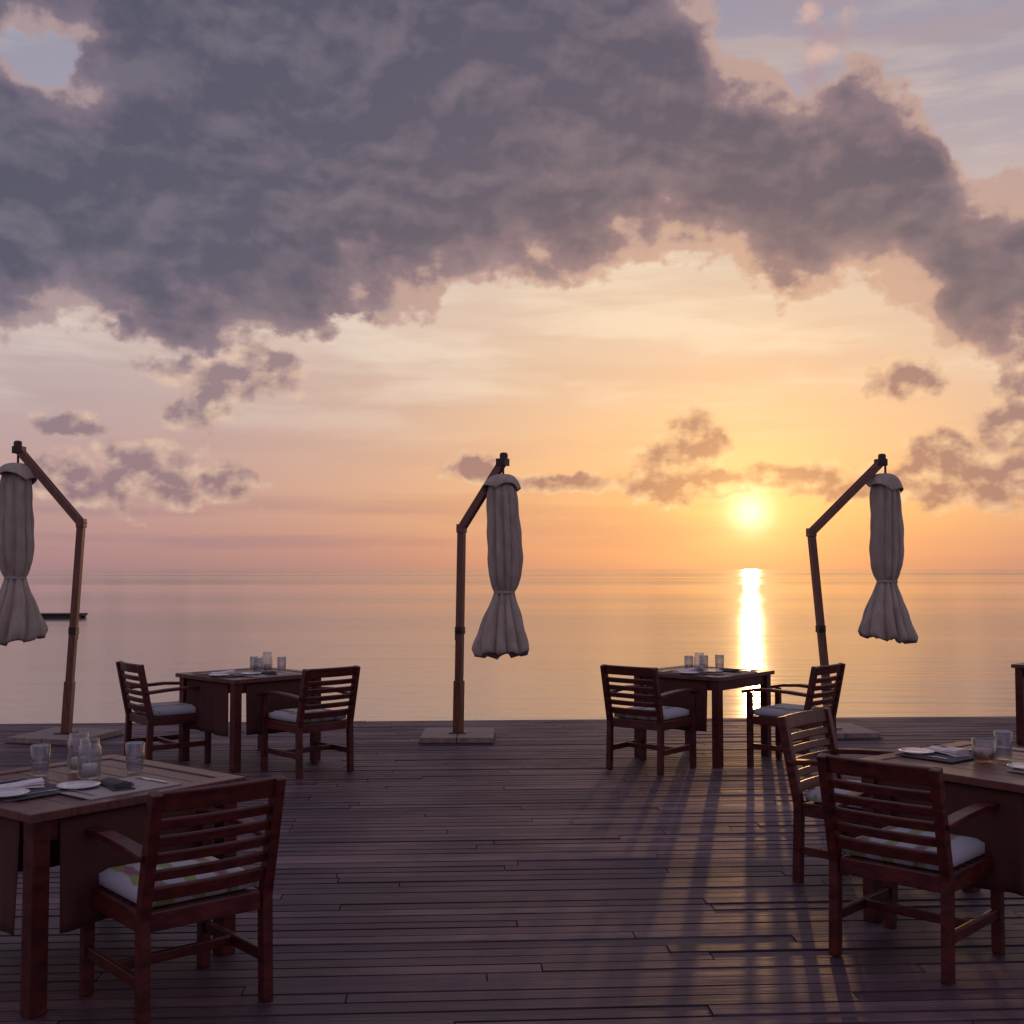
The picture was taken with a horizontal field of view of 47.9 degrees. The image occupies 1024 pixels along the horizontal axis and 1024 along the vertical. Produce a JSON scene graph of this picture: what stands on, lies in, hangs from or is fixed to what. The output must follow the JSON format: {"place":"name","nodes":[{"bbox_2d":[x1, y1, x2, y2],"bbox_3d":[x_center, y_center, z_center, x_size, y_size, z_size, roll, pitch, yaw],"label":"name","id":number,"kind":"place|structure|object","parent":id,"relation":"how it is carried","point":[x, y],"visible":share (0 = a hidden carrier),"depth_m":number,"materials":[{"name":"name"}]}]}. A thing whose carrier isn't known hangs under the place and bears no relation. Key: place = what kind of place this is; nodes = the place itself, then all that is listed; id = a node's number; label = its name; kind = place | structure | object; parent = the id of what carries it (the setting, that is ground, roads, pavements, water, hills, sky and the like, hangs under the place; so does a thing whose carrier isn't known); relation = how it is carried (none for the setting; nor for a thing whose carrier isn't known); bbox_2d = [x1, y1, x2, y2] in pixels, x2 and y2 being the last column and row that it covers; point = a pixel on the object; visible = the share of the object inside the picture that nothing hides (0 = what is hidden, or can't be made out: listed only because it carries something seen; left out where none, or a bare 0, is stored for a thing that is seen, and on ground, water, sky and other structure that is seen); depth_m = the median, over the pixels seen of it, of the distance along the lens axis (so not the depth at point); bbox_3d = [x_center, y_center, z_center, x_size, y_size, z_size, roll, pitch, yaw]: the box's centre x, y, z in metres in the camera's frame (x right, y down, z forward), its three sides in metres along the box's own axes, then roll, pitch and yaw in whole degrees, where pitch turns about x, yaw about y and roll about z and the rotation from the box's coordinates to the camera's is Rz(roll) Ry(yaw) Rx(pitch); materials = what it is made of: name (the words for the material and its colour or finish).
{"place":"outdoors","nodes":[
{"label":"outdoors","id":0,"kind":"place"},
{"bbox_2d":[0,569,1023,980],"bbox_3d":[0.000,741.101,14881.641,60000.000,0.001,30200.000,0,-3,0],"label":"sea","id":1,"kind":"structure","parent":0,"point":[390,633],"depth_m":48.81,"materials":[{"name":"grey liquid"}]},
{"bbox_2d":[41,613,87,618],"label":"swim platform","id":2,"kind":"structure","parent":1,"relation":"on","point":[57,615],"depth_m":66.20,"materials":[{"name":"brown wood"}]},
{"bbox_2d":[0,716,1023,1023],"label":"wooden deck","id":3,"kind":"structure","parent":1,"relation":"in","point":[630,888],"depth_m":5.67,"materials":[{"name":"brown wood"}]},
{"bbox_2d":[0,440,124,746],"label":"cantilever umbrella","id":4,"kind":"object","parent":3,"relation":"on","point":[22,619],"visible":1,"depth_m":11.21,"materials":[{"name":"white fabric"}]},
{"bbox_2d":[0,754,245,1018],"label":"dining table","id":5,"kind":"object","parent":3,"relation":"on","point":[40,836],"visible":0.58,"depth_m":4.41,"materials":[{"name":"brown wood"}]},
{"bbox_2d":[0,778,68,801],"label":"placemat","id":6,"kind":"object","parent":5,"relation":"on","point":[48,786],"visible":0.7,"depth_m":4.62,"materials":[{"name":"grey fabric"}]},
{"bbox_2d":[0,779,19,782],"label":"table knife","id":7,"kind":"object","parent":6,"relation":"on","point":[9,780],"visible":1,"depth_m":4.85,"materials":[{"name":"metal"}]},
{"bbox_2d":[0,788,29,797],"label":"side plate","id":8,"kind":"object","parent":6,"relation":"on","point":[8,792],"visible":1,"depth_m":4.58,"materials":[{"name":"white ceramic"}]},
{"bbox_2d":[0,777,44,788],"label":"folded napkin","id":9,"kind":"object","parent":6,"relation":"on","point":[35,783],"visible":0.98,"depth_m":4.70,"materials":[{"name":"fabric"}]},
{"bbox_2d":[14,789,61,796],"bbox_3d":[-1.892,1.120,4.599,0.024,0.005,0.198,-2,-4,38],"label":"table fork","id":10,"kind":"object","parent":6,"relation":"on","point":[37,792],"visible":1,"depth_m":4.59,"materials":[{"name":"metal"}]},
{"bbox_2d":[31,744,50,775],"bbox_3d":[-2.060,1.084,5.032,0.082,0.131,0.082,0,-3,0],"label":"drinking glass","id":11,"kind":"object","parent":5,"relation":"on","point":[44,750],"visible":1,"depth_m":5.01,"materials":[{"name":"clear glass"}]},
{"bbox_2d":[67,732,90,772],"bbox_3d":[-1.930,1.070,5.133,0.096,0.168,0.096,0,-3,0],"label":"candle jar","id":12,"kind":"object","parent":5,"relation":"on","point":[74,762],"visible":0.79,"depth_m":5.11,"materials":[{"name":"clear glass"}]},
{"bbox_2d":[77,738,101,779],"bbox_3d":[-1.820,1.062,4.963,0.096,0.168,0.096,0,-3,0],"label":"candle jar","id":13,"kind":"object","parent":5,"relation":"on","point":[89,769],"visible":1,"depth_m":4.94,"materials":[{"name":"clear glass"}]},
{"bbox_2d":[53,776,181,799],"bbox_3d":[-1.629,1.134,4.747,0.300,0.004,0.420,-2,-4,38],"label":"placemat","id":14,"kind":"object","parent":5,"relation":"on","point":[100,791],"visible":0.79,"depth_m":4.69,"materials":[{"name":"fabric"}]},
{"bbox_2d":[56,780,100,789],"bbox_3d":[-1.776,1.123,4.723,0.171,0.014,0.171,0,-3,0],"label":"side plate","id":15,"kind":"object","parent":14,"relation":"on","point":[81,784],"visible":1,"depth_m":4.74,"materials":[{"name":"white ceramic"}]},
{"bbox_2d":[65,789,94,794],"bbox_3d":[-1.730,1.121,4.617,0.198,0.005,0.024,-2,-4,38],"label":"table fork","id":16,"kind":"object","parent":14,"relation":"on","point":[79,791],"visible":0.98,"depth_m":4.62,"materials":[{"name":"metal"}]},
{"bbox_2d":[100,777,135,791],"bbox_3d":[-1.628,1.114,4.749,0.094,0.036,0.200,2,-4,-36],"label":"folded napkin","id":17,"kind":"object","parent":14,"relation":"on","point":[114,784],"visible":0.99,"depth_m":4.68,"materials":[{"name":"grey fabric"}]},
{"bbox_2d":[135,777,168,782],"bbox_3d":[-1.526,1.134,4.881,0.212,0.004,0.020,-2,-3,36],"label":"table knife","id":18,"kind":"object","parent":14,"relation":"on","point":[152,779],"visible":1,"depth_m":4.88,"materials":[{"name":"metal"}]},
{"bbox_2d":[125,741,144,772],"bbox_3d":[-1.670,1.087,5.102,0.082,0.131,0.082,0,-3,0],"label":"drinking glass","id":19,"kind":"object","parent":5,"relation":"on","point":[139,748],"visible":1,"depth_m":5.08,"materials":[{"name":"clear glass"}]},
{"bbox_2d":[116,661,210,762],"bbox_3d":[-2.972,1.709,9.870,0.690,0.865,0.576,2,-4,-38],"label":"patio armchair","id":20,"kind":"object","parent":3,"relation":"on","point":[149,714],"visible":0.88,"depth_m":9.71,"materials":[{"name":"brown wood"}]},
{"bbox_2d":[79,775,285,1023],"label":"patio armchair","id":21,"kind":"object","parent":3,"relation":"on","point":[149,893],"visible":0.98,"depth_m":4.28,"materials":[{"name":"brown wood"}]},
{"bbox_2d":[175,667,320,771],"bbox_3d":[-2.270,1.772,9.985,0.920,0.750,0.920,-3,-4,44],"label":"dining table","id":22,"kind":"object","parent":3,"relation":"on","point":[208,700],"visible":0.72,"depth_m":9.63,"materials":[{"name":"brown wood"}]},
{"bbox_2d":[194,673,242,677],"bbox_3d":[-2.465,1.385,9.802,0.420,0.004,0.300,-3,-4,44],"label":"placemat","id":23,"kind":"object","parent":22,"relation":"on","point":[232,675],"visible":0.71,"depth_m":9.71,"materials":[{"name":"grey fabric"}]},
{"bbox_2d":[209,673,228,676],"bbox_3d":[-2.455,1.367,9.654,0.171,0.014,0.171,0,-3,0],"label":"side plate","id":24,"kind":"object","parent":23,"relation":"on","point":[220,674],"visible":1,"depth_m":9.68,"materials":[{"name":"white ceramic"}]},
{"bbox_2d":[210,670,234,673],"bbox_3d":[-2.466,1.365,9.805,0.200,0.036,0.094,2,-3,-30],"label":"folded napkin","id":25,"kind":"object","parent":23,"relation":"on","point":[230,672],"visible":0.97,"depth_m":9.79,"materials":[{"name":"fabric"}]},
{"bbox_2d":[250,656,258,671],"bbox_3d":[-2.270,1.337,10.146,0.082,0.131,0.082,0,-3,0],"label":"drinking glass","id":26,"kind":"object","parent":22,"relation":"on","point":[251,658],"visible":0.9,"depth_m":10.12,"materials":[{"name":"clear glass"}]},
{"bbox_2d":[253,657,261,671],"bbox_3d":[-2.210,1.330,10.006,0.082,0.131,0.082,0,-3,0],"label":"drinking glass","id":27,"kind":"object","parent":22,"relation":"on","point":[255,659],"visible":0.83,"depth_m":9.99,"materials":[{"name":"clear glass"}]},
{"bbox_2d":[262,652,272,669],"bbox_3d":[-2.160,1.320,10.167,0.096,0.168,0.096,0,-3,0],"label":"candle jar","id":28,"kind":"object","parent":22,"relation":"on","point":[267,667],"visible":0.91,"depth_m":10.14,"materials":[{"name":"clear glass"}]},
{"bbox_2d":[243,672,298,677],"bbox_3d":[-2.069,1.385,9.809,0.300,0.004,0.420,-3,-4,44],"label":"placemat","id":29,"kind":"object","parent":22,"relation":"on","point":[265,675],"visible":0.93,"depth_m":9.71,"materials":[{"name":"fabric"}]},
{"bbox_2d":[242,672,261,674],"bbox_3d":[-2.217,1.375,9.800,0.171,0.014,0.171,0,-3,0],"label":"side plate","id":30,"kind":"object","parent":29,"relation":"on","point":[253,673],"visible":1,"depth_m":9.81,"materials":[{"name":"white ceramic"}]},
{"bbox_2d":[260,671,277,675],"bbox_3d":[-2.067,1.365,9.811,0.094,0.036,0.200,2,-3,-30],"label":"folded napkin","id":31,"kind":"object","parent":29,"relation":"on","point":[268,673],"visible":1,"depth_m":9.73,"materials":[{"name":"grey fabric"}]},
{"bbox_2d":[277,656,286,671],"bbox_3d":[-2.020,1.335,10.106,0.082,0.131,0.082,0,-3,0],"label":"drinking glass","id":32,"kind":"object","parent":22,"relation":"on","point":[280,657],"visible":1,"depth_m":10.09,"materials":[{"name":"clear glass"}]},
{"bbox_2d":[257,665,360,778],"bbox_3d":[-1.661,1.688,9.438,0.576,0.865,0.690,3,-4,-44],"label":"patio armchair","id":33,"kind":"object","parent":3,"relation":"on","point":[314,718],"visible":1,"depth_m":9.30,"materials":[{"name":"brown wood"}]},
{"bbox_2d":[418,452,528,743],"bbox_3d":[-0.361,0.818,11.231,1.058,2.780,0.874,0,-3,0],"label":"cantilever umbrella","id":34,"kind":"object","parent":3,"relation":"on","point":[501,631],"visible":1,"depth_m":10.99,"materials":[{"name":"white fabric"}]},
{"bbox_2d":[600,664,699,775],"bbox_3d":[1.145,1.695,9.586,0.576,0.865,0.690,-2,-4,39],"label":"patio armchair","id":35,"kind":"object","parent":3,"relation":"on","point":[643,715],"visible":1,"depth_m":9.44,"materials":[{"name":"brown wood"}]},
{"bbox_2d":[634,665,774,767],"bbox_3d":[1.690,1.783,10.204,0.920,0.750,0.920,-3,-4,42],"label":"dining table","id":36,"kind":"object","parent":3,"relation":"on","point":[716,684],"visible":0.63,"depth_m":9.83,"materials":[{"name":"brown wood"}]},
{"bbox_2d":[658,670,710,674],"bbox_3d":[1.503,1.395,10.015,0.420,0.004,0.300,-3,-4,42],"label":"placemat","id":37,"kind":"object","parent":36,"relation":"on","point":[672,672],"visible":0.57,"depth_m":9.91,"materials":[{"name":"grey fabric"}]},
{"bbox_2d":[673,668,696,672],"bbox_3d":[1.502,1.375,10.018,0.200,0.036,0.094,2,-3,-32],"label":"folded napkin","id":38,"kind":"object","parent":37,"relation":"on","point":[688,669],"visible":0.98,"depth_m":9.99,"materials":[{"name":"fabric"}]},
{"bbox_2d":[680,671,698,673],"bbox_3d":[1.518,1.378,9.868,0.171,0.014,0.171,0,-3,0],"label":"side plate","id":39,"kind":"object","parent":37,"relation":"on","point":[689,672],"visible":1,"depth_m":9.90,"materials":[{"name":"white ceramic"}]},
{"bbox_2d":[694,652,704,670],"bbox_3d":[1.640,1.315,10.077,0.096,0.168,0.096,0,-3,0],"label":"candle jar","id":40,"kind":"object","parent":37,"relation":"on","point":[699,667],"visible":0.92,"depth_m":10.05,"materials":[{"name":"clear glass"}]},
{"bbox_2d":[684,655,692,667],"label":"drinking glass","id":41,"kind":"object","parent":36,"relation":"on","point":[686,657],"visible":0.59,"depth_m":10.20,"materials":[{"name":"clear glass"}]},
{"bbox_2d":[699,655,707,668],"bbox_3d":[1.710,1.344,10.276,0.082,0.131,0.082,0,-3,0],"label":"drinking glass","id":42,"kind":"object","parent":36,"relation":"on","point":[700,657],"visible":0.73,"depth_m":10.26,"materials":[{"name":"clear glass"}]},
{"bbox_2d":[715,655,723,669],"bbox_3d":[1.860,1.346,10.326,0.082,0.131,0.082,0,-3,0],"label":"drinking glass","id":43,"kind":"object","parent":36,"relation":"on","point":[717,656],"visible":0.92,"depth_m":10.31,"materials":[{"name":"clear glass"}]},
{"bbox_2d":[707,671,756,674],"bbox_3d":[1.898,1.397,10.036,0.300,0.004,0.420,-3,-4,42],"label":"placemat","id":44,"kind":"object","parent":36,"relation":"on","point":[724,672],"visible":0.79,"depth_m":9.94,"materials":[{"name":"fabric"}]},
{"bbox_2d":[703,670,722,672],"bbox_3d":[1.750,1.386,10.021,0.171,0.014,0.171,0,-3,0],"label":"side plate","id":45,"kind":"object","parent":44,"relation":"on","point":[711,671],"visible":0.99,"depth_m":10.03,"materials":[{"name":"white ceramic"}]},
{"bbox_2d":[719,668,741,672],"bbox_3d":[1.900,1.376,10.038,0.094,0.036,0.200,2,-3,-32],"label":"folded napkin","id":46,"kind":"object","parent":44,"relation":"on","point":[732,670],"visible":0.98,"depth_m":9.97,"materials":[{"name":"grey fabric"}]},
{"bbox_2d":[741,663,845,766],"bbox_3d":[2.376,1.700,9.689,0.690,0.865,0.576,-2,-4,41],"label":"patio armchair","id":47,"kind":"object","parent":3,"relation":"on","point":[767,715],"visible":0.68,"depth_m":9.60,"materials":[{"name":"brown wood"}]},
{"bbox_2d":[777,708,899,900],"bbox_3d":[1.849,1.524,6.131,0.690,0.865,0.576,-3,-4,42],"label":"patio armchair","id":48,"kind":"object","parent":3,"relation":"on","point":[810,805],"visible":0.42,"depth_m":6.14,"materials":[{"name":"brown wood"}]},
{"bbox_2d":[790,454,917,739],"bbox_3d":[3.478,0.808,11.641,1.333,2.840,0.762,0,-3,-8],"label":"cantilever umbrella","id":49,"kind":"object","parent":3,"relation":"on","point":[886,616],"visible":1,"depth_m":11.69,"materials":[{"name":"white fabric"}]},
{"bbox_2d":[817,753,1004,985],"bbox_3d":[1.723,1.465,4.948,0.576,0.865,0.690,-3,-4,44],"label":"patio armchair","id":50,"kind":"object","parent":3,"relation":"on","point":[936,856],"visible":0.99,"depth_m":4.79,"materials":[{"name":"brown wood"}]},
{"bbox_2d":[858,741,1023,922],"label":"dining table","id":51,"kind":"object","parent":3,"relation":"on","point":[999,832],"visible":0.52,"depth_m":5.01,"materials":[{"name":"brown wood"}]},
{"bbox_2d":[895,746,999,762],"bbox_3d":[2.118,1.176,5.599,0.420,0.004,0.300,2,-4,-38],"label":"placemat","id":52,"kind":"object","parent":51,"relation":"on","point":[951,759],"visible":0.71,"depth_m":5.51,"materials":[{"name":"grey fabric"}]},
{"bbox_2d":[898,747,934,753],"bbox_3d":[1.969,1.167,5.611,0.171,0.014,0.171,0,-3,0],"label":"side plate","id":53,"kind":"object","parent":52,"relation":"on","point":[912,750],"visible":1,"depth_m":5.63,"materials":[{"name":"white ceramic"}]},
{"bbox_2d":[909,753,947,758],"bbox_3d":[1.988,1.165,5.497,0.024,0.005,0.198,2,-4,-38],"label":"table fork","id":54,"kind":"object","parent":52,"relation":"on","point":[930,756],"visible":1,"depth_m":5.49,"materials":[{"name":"metal"}]},
{"bbox_2d":[927,746,969,756],"bbox_3d":[2.119,1.156,5.601,0.094,0.036,0.200,1,-3,-22],"label":"folded napkin","id":55,"kind":"object","parent":52,"relation":"on","point":[955,752],"visible":1,"depth_m":5.53,"materials":[{"name":"fabric"}]},
{"bbox_2d":[972,737,995,762],"bbox_3d":[2.210,1.115,5.391,0.108,0.105,0.108,0,-3,0],"label":"candle cup","id":56,"kind":"object","parent":51,"relation":"on","point":[983,753],"visible":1,"depth_m":5.37,"materials":[{"name":"clear glass"}]},
{"bbox_2d":[994,730,1012,759],"bbox_3d":[2.330,1.105,5.462,0.082,0.131,0.082,0,-3,0],"label":"drinking glass","id":57,"kind":"object","parent":51,"relation":"on","point":[1007,736],"visible":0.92,"depth_m":5.44,"materials":[{"name":"clear glass"}]},
{"bbox_2d":[1005,768,1023,772],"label":"placemat","id":58,"kind":"object","parent":51,"relation":"on","point":[1016,770],"visible":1,"depth_m":5.13,"materials":[{"name":"fabric"}]},
{"bbox_2d":[1007,762,1023,769],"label":"side plate","id":59,"kind":"object","parent":58,"relation":"on","point":[1019,765],"visible":1,"depth_m":5.21,"materials":[{"name":"white ceramic"}]},
{"bbox_2d":[1011,662,1023,744],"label":"dining table","id":60,"kind":"object","parent":3,"relation":"on","point":[1019,682],"visible":1,"depth_m":10.88,"materials":[{"name":"brown wood"}]},
{"bbox_2d":[0,0,1023,568],"label":"sky","id":61,"kind":"structure","parent":0,"point":[284,284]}
]}

